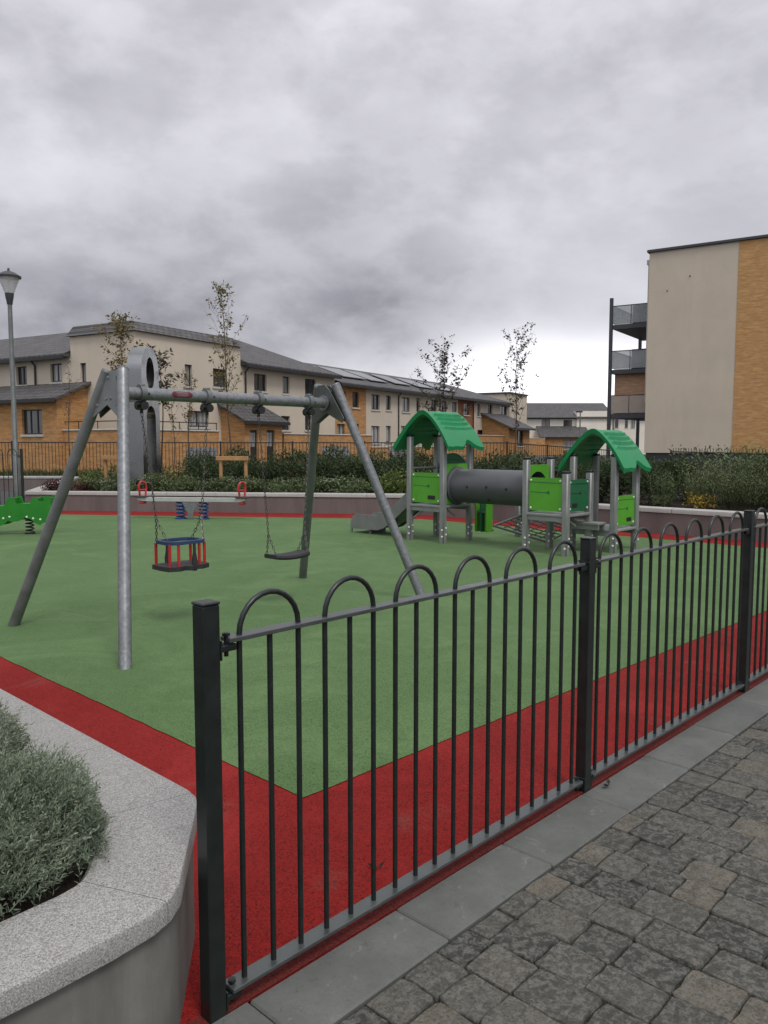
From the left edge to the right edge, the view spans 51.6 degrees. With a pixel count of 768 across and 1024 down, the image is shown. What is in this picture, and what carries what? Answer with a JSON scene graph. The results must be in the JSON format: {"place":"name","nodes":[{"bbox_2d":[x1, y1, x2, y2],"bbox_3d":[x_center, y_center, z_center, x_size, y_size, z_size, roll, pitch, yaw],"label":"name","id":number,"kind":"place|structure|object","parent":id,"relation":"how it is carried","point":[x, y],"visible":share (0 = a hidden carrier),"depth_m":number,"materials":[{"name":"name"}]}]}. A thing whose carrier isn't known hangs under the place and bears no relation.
{"place":"outdoors","nodes":[
{"label":"outdoors","id":0,"kind":"place"},
{"bbox_2d":[187,447,216,467],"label":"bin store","id":1,"kind":"structure","parent":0,"point":[199,450],"depth_m":28.90,"materials":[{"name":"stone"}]},
{"bbox_2d":[0,514,767,796],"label":"rubber surface","id":2,"kind":"object","parent":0,"point":[64,633],"visible":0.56,"depth_m":6.74,"materials":[{"name":"green rubber"}]},
{"bbox_2d":[0,495,54,533],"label":"spring rocker","id":3,"kind":"object","parent":2,"relation":"on","point":[36,510],"visible":0.97,"depth_m":13.12,"materials":[{"name":"green plastic"}]},
{"bbox_2d":[133,481,250,519],"bbox_3d":[-3.848,-0.237,15.938,2.377,0.775,0.240,1,5,8],"label":"seesaw","id":4,"kind":"object","parent":2,"relation":"on","point":[190,508],"visible":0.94,"depth_m":15.87,"materials":[{"name":"grey metal"}]},
{"bbox_2d":[8,365,424,669],"bbox_3d":[-1.333,-0.132,7.061,1.998,2.136,3.297,5,7,43],"label":"swing frame","id":5,"kind":"object","parent":2,"relation":"on","point":[114,392],"visible":0.98,"depth_m":6.46,"materials":[{"name":"grey metal"}]},
{"bbox_2d":[140,413,208,571],"bbox_3d":[-1.719,-0.167,6.639,0.348,1.310,0.631,5,7,43],"label":"cradle swing","id":6,"kind":"object","parent":5,"relation":"hanging from","point":[192,563],"visible":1,"depth_m":6.65,"materials":[{"name":"blue rubber"}]},
{"bbox_2d":[257,417,309,559],"bbox_3d":[-0.931,-0.225,7.486,0.210,1.338,0.617,5,7,43],"label":"flat swing","id":7,"kind":"object","parent":5,"relation":"hanging from","point":[295,554],"visible":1,"depth_m":7.49,"materials":[{"name":"black rubber"}]},
{"bbox_2d":[350,410,650,556],"bbox_3d":[1.579,-0.553,12.370,4.685,2.034,1.808,5,7,43],"label":"play structure","id":8,"kind":"object","parent":2,"relation":"on","point":[529,492],"visible":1,"depth_m":11.62,"materials":[{"name":"metal"}]},
{"bbox_2d":[0,511,767,1023],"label":"rubber border","id":9,"kind":"object","parent":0,"point":[172,759],"visible":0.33,"depth_m":3.47,"materials":[{"name":"red rubber"}]},
{"bbox_2d":[0,689,196,1023],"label":"raised planter","id":10,"kind":"object","parent":9,"relation":"on","point":[103,941],"visible":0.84,"depth_m":1.91,"materials":[{"name":"concrete"}]},
{"bbox_2d":[0,697,34,768],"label":"cotton lavender","id":11,"kind":"object","parent":10,"relation":"on","point":[10,732],"visible":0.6,"depth_m":2.60,"materials":[{"name":"green plant"}]},
{"bbox_2d":[0,738,115,918],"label":"cotton lavender","id":12,"kind":"object","parent":10,"relation":"on","point":[49,794],"visible":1,"depth_m":2.07,"materials":[{"name":"green plant"}]},
{"bbox_2d":[187,672,767,1023],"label":"rubber edge","id":13,"kind":"object","parent":9,"relation":"on","point":[260,985],"visible":0.74,"depth_m":2.73,"materials":[{"name":"red rubber"}]},
{"bbox_2d":[191,507,767,1023],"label":"bow top fence","id":14,"kind":"object","parent":13,"relation":"on","point":[219,989],"visible":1,"depth_m":2.74,"materials":[{"name":"metal"}]},
{"bbox_2d":[0,0,767,406],"label":"sky","id":15,"kind":"structure","parent":0,"point":[369,181],"materials":[{"name":"grey"}]},
{"bbox_2d":[25,454,749,1003],"bbox_3d":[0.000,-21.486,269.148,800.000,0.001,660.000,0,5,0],"label":"ground","id":16,"kind":"structure","parent":0,"point":[535,464],"depth_m":46.07,"materials":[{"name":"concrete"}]},
{"bbox_2d":[0,268,21,497],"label":"street lamp","id":17,"kind":"object","parent":16,"relation":"on","point":[9,280],"visible":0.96,"depth_m":18.34,"materials":[{"name":"grey metal"}]},
{"bbox_2d":[0,449,24,504],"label":"bow top fence","id":18,"kind":"object","parent":16,"relation":"on","point":[22,474],"visible":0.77,"depth_m":17.57,"materials":[{"name":"metal"}]},
{"bbox_2d":[0,476,61,489],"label":"raised bed","id":19,"kind":"object","parent":16,"relation":"on","point":[31,482],"visible":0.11,"depth_m":26.21,"materials":[{"name":"grey concrete"}]},
{"bbox_2d":[0,467,101,476],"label":"grass","id":20,"kind":"structure","parent":19,"relation":"on","point":[55,472],"depth_m":26.62,"materials":[{"name":"green plant"}]},
{"bbox_2d":[0,441,611,475],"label":"garden railing","id":21,"kind":"object","parent":16,"relation":"on","point":[506,442],"visible":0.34,"depth_m":26.97,"materials":[{"name":"metal"}]},
{"bbox_2d":[25,477,767,542],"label":"raised bed","id":22,"kind":"object","parent":16,"relation":"on","point":[655,519],"visible":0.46,"depth_m":17.17,"materials":[{"name":"grey concrete"}]},
{"bbox_2d":[61,361,82,456],"bbox_3d":[-9.547,-2.729,24.389,0.496,3.764,0.464,3,6,29],"label":"young tree","id":23,"kind":"object","parent":22,"relation":"on","point":[69,405],"visible":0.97,"depth_m":24.32,"materials":[{"name":"green plant"}]},
{"bbox_2d":[90,311,143,370],"bbox_3d":[-6.670,-2.767,20.109,1.438,4.569,1.393,0,5,0],"label":"young tree","id":24,"kind":"object","parent":22,"relation":"on","point":[113,319],"visible":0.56,"depth_m":19.89,"materials":[{"name":"green plant"}]},
{"bbox_2d":[127,347,160,490],"bbox_3d":[-5.749,-2.224,19.080,0.340,3.420,1.160,0,5,4],"label":"steel sculpture","id":25,"kind":"object","parent":22,"relation":"on","point":[142,364],"visible":0.64,"depth_m":18.63,"materials":[{"name":"silver metal"}]},
{"bbox_2d":[139,472,173,491],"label":"shrub","id":26,"kind":"object","parent":22,"relation":"on","point":[147,478],"visible":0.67,"depth_m":18.46,"materials":[{"name":"green plant"}]},
{"bbox_2d":[146,343,179,472],"bbox_3d":[-5.642,-2.380,20.282,0.873,3.770,0.941,-4,6,-41],"label":"young tree","id":27,"kind":"object","parent":22,"relation":"on","point":[164,364],"visible":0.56,"depth_m":20.21,"materials":[{"name":"green plant"}]},
{"bbox_2d":[147,476,179,491],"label":"shrub","id":28,"kind":"object","parent":22,"relation":"on","point":[157,485],"visible":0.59,"depth_m":18.30,"materials":[{"name":"green plant"}]},
{"bbox_2d":[166,385,181,481],"bbox_3d":[-5.756,-2.044,21.665,0.489,2.864,0.535,1,5,11],"label":"young tree","id":29,"kind":"object","parent":22,"relation":"on","point":[172,419],"visible":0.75,"depth_m":21.70,"materials":[{"name":"green plant"}]},
{"bbox_2d":[158,471,206,491],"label":"shrub","id":30,"kind":"object","parent":22,"relation":"on","point":[181,481],"visible":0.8,"depth_m":18.14,"materials":[{"name":"green plant"}]},
{"bbox_2d":[179,370,197,468],"bbox_3d":[-5.468,-2.309,22.028,0.676,3.330,0.518,-3,6,-30],"label":"young tree","id":31,"kind":"object","parent":22,"relation":"on","point":[189,403],"visible":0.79,"depth_m":22.02,"materials":[{"name":"green plant"}]},
{"bbox_2d":[171,454,218,487],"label":"evergreen shrub","id":32,"kind":"object","parent":22,"relation":"on","point":[193,470],"visible":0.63,"depth_m":19.09,"materials":[{"name":"green plant"}]},
{"bbox_2d":[183,449,218,487],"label":"evergreen shrub","id":33,"kind":"object","parent":22,"relation":"on","point":[209,452],"visible":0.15,"depth_m":20.30,"materials":[{"name":"green plant"}]},
{"bbox_2d":[197,461,233,488],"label":"evergreen shrub","id":34,"kind":"object","parent":22,"relation":"on","point":[214,468],"visible":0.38,"depth_m":19.18,"materials":[{"name":"green plant"}]},
{"bbox_2d":[209,475,237,491],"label":"shrub","id":35,"kind":"object","parent":22,"relation":"on","point":[224,480],"visible":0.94,"depth_m":18.05,"materials":[{"name":"green plant"}]},
{"bbox_2d":[205,280,249,454],"bbox_3d":[-3.996,-3.219,20.355,1.172,5.428,0.982,0,5,0],"label":"young tree","id":36,"kind":"object","parent":22,"relation":"on","point":[220,290],"visible":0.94,"depth_m":20.32,"materials":[{"name":"green plant"}]},
{"bbox_2d":[200,445,255,478],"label":"evergreen shrub","id":37,"kind":"object","parent":22,"relation":"on","point":[235,451],"visible":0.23,"depth_m":20.44,"materials":[{"name":"green plant"}]},
{"bbox_2d":[216,456,247,491],"bbox_3d":[-3.475,-0.804,18.306,0.803,0.962,0.115,1,5,14],"label":"tree stake","id":38,"kind":"object","parent":22,"relation":"on","point":[234,458],"visible":0.7,"depth_m":18.22,"materials":[{"name":"brown wood"}]},
{"bbox_2d":[215,457,261,490],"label":"evergreen shrub","id":39,"kind":"object","parent":22,"relation":"on","point":[230,467],"visible":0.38,"depth_m":18.99,"materials":[{"name":"green plant"}]},
{"bbox_2d":[221,474,259,491],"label":"shrub","id":40,"kind":"object","parent":22,"relation":"on","point":[246,480],"visible":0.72,"depth_m":17.90,"materials":[{"name":"green plant"}]},
{"bbox_2d":[233,460,274,491],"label":"evergreen shrub","id":41,"kind":"object","parent":22,"relation":"on","point":[254,472],"visible":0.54,"depth_m":18.94,"materials":[{"name":"green plant"}]},
{"bbox_2d":[259,459,292,488],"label":"evergreen shrub","id":42,"kind":"object","parent":22,"relation":"on","point":[270,466],"visible":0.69,"depth_m":18.89,"materials":[{"name":"green plant"}]},
{"bbox_2d":[265,476,295,492],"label":"shrub","id":43,"kind":"object","parent":22,"relation":"on","point":[274,485],"visible":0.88,"depth_m":17.85,"materials":[{"name":"green plant"}]},
{"bbox_2d":[263,452,299,488],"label":"evergreen shrub","id":44,"kind":"object","parent":22,"relation":"on","point":[284,459],"visible":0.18,"depth_m":20.16,"materials":[{"name":"green plant"}]},
{"bbox_2d":[270,459,316,486],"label":"evergreen shrub","id":45,"kind":"object","parent":22,"relation":"on","point":[294,471],"visible":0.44,"depth_m":18.83,"materials":[{"name":"green plant"}]},
{"bbox_2d":[282,475,305,492],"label":"shrub","id":46,"kind":"object","parent":22,"relation":"on","point":[292,487],"visible":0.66,"depth_m":18.13,"materials":[{"name":"green plant"}]},
{"bbox_2d":[267,446,325,481],"bbox_3d":[-2.030,-1.104,20.276,1.460,1.147,1.485,-5,7,-43],"label":"evergreen shrub","id":47,"kind":"object","parent":22,"relation":"on","point":[298,455],"visible":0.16,"depth_m":20.27,"materials":[{"name":"green plant"}]},
{"bbox_2d":[292,476,328,492],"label":"shrub","id":48,"kind":"object","parent":22,"relation":"on","point":[304,486],"visible":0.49,"depth_m":17.84,"materials":[{"name":"green plant"}]},
{"bbox_2d":[289,452,342,487],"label":"evergreen shrub","id":49,"kind":"object","parent":22,"relation":"on","point":[321,462],"visible":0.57,"depth_m":18.57,"materials":[{"name":"green plant"}]},
{"bbox_2d":[304,474,337,492],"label":"shrub","id":50,"kind":"object","parent":22,"relation":"on","point":[321,488],"visible":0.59,"depth_m":17.86,"materials":[{"name":"green plant"}]},
{"bbox_2d":[319,458,357,484],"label":"evergreen shrub","id":51,"kind":"object","parent":22,"relation":"on","point":[340,475],"visible":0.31,"depth_m":18.84,"materials":[{"name":"green plant"}]},
{"bbox_2d":[322,444,357,478],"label":"evergreen shrub","id":52,"kind":"object","parent":22,"relation":"on","point":[333,450],"visible":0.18,"depth_m":19.93,"materials":[{"name":"green plant"}]},
{"bbox_2d":[324,472,361,492],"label":"shrub","id":53,"kind":"object","parent":22,"relation":"on","point":[339,483],"visible":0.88,"depth_m":17.92,"materials":[{"name":"green plant"}]},
{"bbox_2d":[338,477,371,492],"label":"shrub","id":54,"kind":"object","parent":22,"relation":"on","point":[361,486],"visible":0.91,"depth_m":17.59,"materials":[{"name":"green plant"}]},
{"bbox_2d":[337,454,381,492],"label":"evergreen shrub","id":55,"kind":"object","parent":22,"relation":"on","point":[352,461],"visible":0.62,"depth_m":18.59,"materials":[{"name":"green plant"}]},
{"bbox_2d":[349,449,393,492],"bbox_3d":[-0.306,-0.943,18.704,1.200,1.088,1.336,-1,5,-8],"label":"evergreen shrub","id":56,"kind":"object","parent":22,"relation":"on","point":[374,464],"visible":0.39,"depth_m":18.62,"materials":[{"name":"green plant"}]},
{"bbox_2d":[367,466,406,492],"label":"bushy shrub","id":57,"kind":"object","parent":22,"relation":"on","point":[386,482],"visible":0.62,"depth_m":17.73,"materials":[{"name":"green plant"}]},
{"bbox_2d":[382,471,406,492],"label":"bushy shrub","id":58,"kind":"object","parent":22,"relation":"on","point":[400,490],"visible":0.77,"depth_m":17.60,"materials":[{"name":"green plant"}]},
{"bbox_2d":[379,454,417,491],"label":"evergreen shrub","id":59,"kind":"object","parent":22,"relation":"on","point":[395,463],"visible":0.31,"depth_m":18.81,"materials":[{"name":"green plant"}]},
{"bbox_2d":[394,445,433,465],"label":"evergreen shrub","id":60,"kind":"object","parent":22,"relation":"on","point":[415,449],"visible":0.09,"depth_m":19.73,"materials":[{"name":"green plant"}]},
{"bbox_2d":[410,332,473,415],"bbox_3d":[1.713,-2.774,21.872,1.712,4.282,1.881,2,5,26],"label":"young tree","id":61,"kind":"object","parent":22,"relation":"on","point":[443,360],"visible":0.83,"depth_m":21.72,"materials":[{"name":"green plant"}]},
{"bbox_2d":[473,455,494,468],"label":"evergreen shrub","id":62,"kind":"object","parent":22,"relation":"on","point":[475,466],"visible":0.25,"depth_m":17.63,"materials":[{"name":"green plant"}]},
{"bbox_2d":[484,454,522,469],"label":"evergreen shrub","id":63,"kind":"object","parent":22,"relation":"on","point":[503,461],"visible":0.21,"depth_m":17.32,"materials":[{"name":"green plant"}]},
{"bbox_2d":[480,454,534,469],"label":"evergreen shrub","id":64,"kind":"object","parent":22,"relation":"on","point":[512,465],"visible":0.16,"depth_m":17.20,"materials":[{"name":"green plant"}]},
{"bbox_2d":[497,322,540,458],"bbox_3d":[3.917,-3.146,23.388,1.319,4.766,1.533,0,5,0],"label":"young tree","id":65,"kind":"object","parent":22,"relation":"on","point":[520,365],"visible":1,"depth_m":23.24,"materials":[{"name":"green plant"}]},
{"bbox_2d":[577,459,629,502],"bbox_3d":[4.280,-0.585,15.501,0.981,0.900,1.084,-1,5,-13],"label":"evergreen shrub","id":66,"kind":"object","parent":22,"relation":"on","point":[601,498],"visible":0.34,"depth_m":15.46,"materials":[{"name":"green plant"}]},
{"bbox_2d":[599,458,645,498],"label":"evergreen shrub","id":67,"kind":"object","parent":22,"relation":"on","point":[621,474],"visible":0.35,"depth_m":15.29,"materials":[{"name":"green plant"}]},
{"bbox_2d":[622,462,680,504],"bbox_3d":[5.059,-0.521,14.933,1.063,0.876,0.966,4,7,42],"label":"evergreen shrub","id":68,"kind":"object","parent":22,"relation":"on","point":[644,486],"visible":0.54,"depth_m":14.87,"materials":[{"name":"green plant"}]},
{"bbox_2d":[650,493,673,506],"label":"shrub","id":69,"kind":"object","parent":22,"relation":"on","point":[658,499],"visible":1,"depth_m":14.40,"materials":[{"name":"green plant"}]},
{"bbox_2d":[646,470,680,506],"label":"hedge shrub","id":70,"kind":"object","parent":22,"relation":"on","point":[663,486],"visible":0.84,"depth_m":14.55,"materials":[{"name":"green plant"}]},
{"bbox_2d":[641,456,697,498],"bbox_3d":[5.705,-0.696,16.428,1.360,0.970,1.282,-1,5,-13],"label":"evergreen shrub","id":71,"kind":"object","parent":22,"relation":"on","point":[661,464],"visible":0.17,"depth_m":16.10,"materials":[{"name":"green plant"}]},
{"bbox_2d":[660,456,709,500],"bbox_3d":[6.069,-0.676,16.175,1.227,0.985,1.189,-1,5,-12],"label":"evergreen shrub","id":72,"kind":"object","parent":22,"relation":"on","point":[681,475],"visible":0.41,"depth_m":15.89,"materials":[{"name":"green plant"}]},
{"bbox_2d":[675,464,721,504],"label":"hedge shrub","id":73,"kind":"object","parent":22,"relation":"on","point":[694,474],"visible":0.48,"depth_m":15.06,"materials":[{"name":"green plant"}]},
{"bbox_2d":[682,492,716,508],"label":"yellow shrub","id":74,"kind":"object","parent":22,"relation":"on","point":[701,497],"visible":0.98,"depth_m":14.01,"materials":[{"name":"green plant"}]},
{"bbox_2d":[683,472,717,508],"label":"hedge shrub","id":75,"kind":"object","parent":22,"relation":"on","point":[700,490],"visible":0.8,"depth_m":14.19,"materials":[{"name":"green plant"}]},
{"bbox_2d":[669,445,736,494],"bbox_3d":[6.334,-0.749,15.771,1.270,1.205,1.271,-1,5,-15],"label":"hedge shrub","id":76,"kind":"object","parent":22,"relation":"on","point":[704,463],"visible":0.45,"depth_m":15.77,"materials":[{"name":"green plant"}]},
{"bbox_2d":[670,448,766,480],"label":"hedge","id":77,"kind":"object","parent":22,"relation":"on","point":[696,452],"visible":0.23,"depth_m":23.27,"materials":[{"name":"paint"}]},
{"bbox_2d":[702,460,753,504],"bbox_3d":[6.377,-0.522,14.786,0.909,0.889,0.973,3,6,32],"label":"hedge shrub","id":78,"kind":"object","parent":22,"relation":"on","point":[722,474],"visible":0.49,"depth_m":14.72,"materials":[{"name":"green plant"}]},
{"bbox_2d":[709,468,751,509],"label":"hedge shrub","id":79,"kind":"object","parent":22,"relation":"on","point":[730,501],"visible":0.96,"depth_m":13.88,"materials":[{"name":"green plant"}]},
{"bbox_2d":[722,442,767,505],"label":"hedge shrub","id":80,"kind":"object","parent":22,"relation":"on","point":[750,456],"visible":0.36,"depth_m":14.83,"materials":[{"name":"green plant"}]},
{"bbox_2d":[735,452,767,507],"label":"hedge shrub","id":81,"kind":"object","parent":22,"relation":"on","point":[759,471],"visible":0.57,"depth_m":14.21,"materials":[{"name":"green plant"}]},
{"bbox_2d":[736,471,767,510],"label":"hedge shrub","id":82,"kind":"object","parent":22,"relation":"on","point":[755,499],"visible":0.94,"depth_m":13.61,"materials":[{"name":"green plant"}]},
{"bbox_2d":[213,679,767,1023],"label":"kerb","id":83,"kind":"structure","parent":16,"relation":"on","point":[343,981],"depth_m":2.67,"materials":[{"name":"concrete"}]},
{"bbox_2d":[527,403,612,454],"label":"house","id":84,"kind":"structure","parent":16,"relation":"on","point":[554,424],"depth_m":111.24,"materials":[{"name":"white brick"}]},
{"bbox_2d":[612,419,645,453],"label":"house","id":85,"kind":"structure","parent":16,"relation":"on","point":[628,427],"depth_m":117.42,"materials":[{"name":"white paint"}]},
{"bbox_2d":[606,234,767,470],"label":"apartment block","id":86,"kind":"structure","parent":16,"relation":"on","point":[693,373],"depth_m":45.77,"materials":[{"name":"beige paint"}]},
{"bbox_2d":[348,369,479,445],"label":"terraced house","id":87,"kind":"structure","parent":0,"point":[409,408],"depth_m":53.59,"materials":[{"name":"beige paint"}]},
{"bbox_2d":[529,438,544,454],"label":"garden wall","id":88,"kind":"structure","parent":0,"point":[534,449],"depth_m":107.64,"materials":[{"name":"brick"}]},
{"bbox_2d":[339,715,767,1023],"bbox_3d":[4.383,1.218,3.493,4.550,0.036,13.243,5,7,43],"label":"paving","id":89,"kind":"structure","parent":0,"point":[501,952],"depth_m":2.45,"materials":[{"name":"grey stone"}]},
{"label":"lawn","id":90,"kind":"structure","parent":0,"visible":0},
{"bbox_2d":[0,333,90,471],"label":"terraced house","id":91,"kind":"structure","parent":90,"relation":"on","point":[41,379],"depth_m":32.81,"materials":[{"name":"beige paint"}]},
{"bbox_2d":[16,367,26,385],"bbox_3d":[-15.800,-5.908,34.756,0.828,0.887,0.200,3,6,30],"label":"window","id":92,"kind":"structure","parent":91,"relation":"in","point":[22,371],"depth_m":34.84,"materials":[{"name":"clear glass"}]},
{"bbox_2d":[49,364,62,383],"bbox_3d":[-13.824,-5.837,33.617,0.853,0.857,0.200,3,6,30],"label":"window","id":93,"kind":"structure","parent":91,"relation":"in","point":[56,368],"depth_m":33.70,"materials":[{"name":"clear glass"}]},
{"bbox_2d":[62,420,116,478],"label":"garden wall","id":94,"kind":"structure","parent":90,"relation":"on","point":[103,435],"depth_m":30.89,"materials":[{"name":"brick"}]},
{"bbox_2d":[66,320,241,454],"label":"terraced house","id":95,"kind":"structure","parent":90,"relation":"on","point":[192,351],"depth_m":33.02,"materials":[{"name":"beige paint"}]},
{"bbox_2d":[187,411,210,428],"bbox_3d":[-8.070,-3.983,34.444,0.200,0.779,1.447,3,6,30],"label":"window","id":96,"kind":"structure","parent":95,"relation":"in","point":[199,416],"depth_m":34.55,"materials":[{"name":"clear glass"}]},
{"bbox_2d":[212,369,227,389],"bbox_3d":[-7.364,-5.936,35.510,0.200,0.886,1.009,3,6,30],"label":"window","id":97,"kind":"structure","parent":95,"relation":"in","point":[216,386],"depth_m":35.53,"materials":[{"name":"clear glass"}]},
{"bbox_2d":[160,421,219,476],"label":"garden wall","id":98,"kind":"structure","parent":90,"relation":"on","point":[198,435],"depth_m":32.24,"materials":[{"name":"brick"}]},
{"bbox_2d":[217,340,341,464],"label":"terraced house","id":99,"kind":"structure","parent":90,"relation":"on","point":[266,372],"depth_m":38.31,"materials":[{"name":"beige paint"}]},
{"bbox_2d":[253,374,267,393],"bbox_3d":[-5.940,-6.136,37.966,0.200,0.894,1.061,3,6,30],"label":"window","id":100,"kind":"structure","parent":99,"relation":"in","point":[259,379],"depth_m":38.08,"materials":[{"name":"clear glass"}]},
{"bbox_2d":[282,433,372,474],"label":"garden wall","id":101,"kind":"structure","parent":90,"relation":"on","point":[294,437],"depth_m":40.70,"materials":[{"name":"brick"}]},
{"bbox_2d":[303,362,405,446],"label":"terraced house","id":102,"kind":"structure","parent":90,"relation":"on","point":[373,402],"depth_m":47.38,"materials":[{"name":"paint"}]},
{"bbox_2d":[371,446,473,463],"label":"garden wall","id":103,"kind":"structure","parent":90,"relation":"on","point":[428,452],"depth_m":49.65,"materials":[{"name":"brick"}]},
{"bbox_2d":[429,381,513,434],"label":"terraced house","id":104,"kind":"structure","parent":90,"relation":"on","point":[488,404],"depth_m":61.94,"materials":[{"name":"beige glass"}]},
{"bbox_2d":[474,435,504,463],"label":"garden wall","id":105,"kind":"structure","parent":90,"relation":"on","point":[488,448],"depth_m":58.27,"materials":[{"name":"brick"}]},
{"bbox_2d":[479,392,535,462],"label":"terraced house","id":106,"kind":"structure","parent":90,"relation":"on","point":[497,424],"depth_m":62.53,"materials":[{"name":"stone"}]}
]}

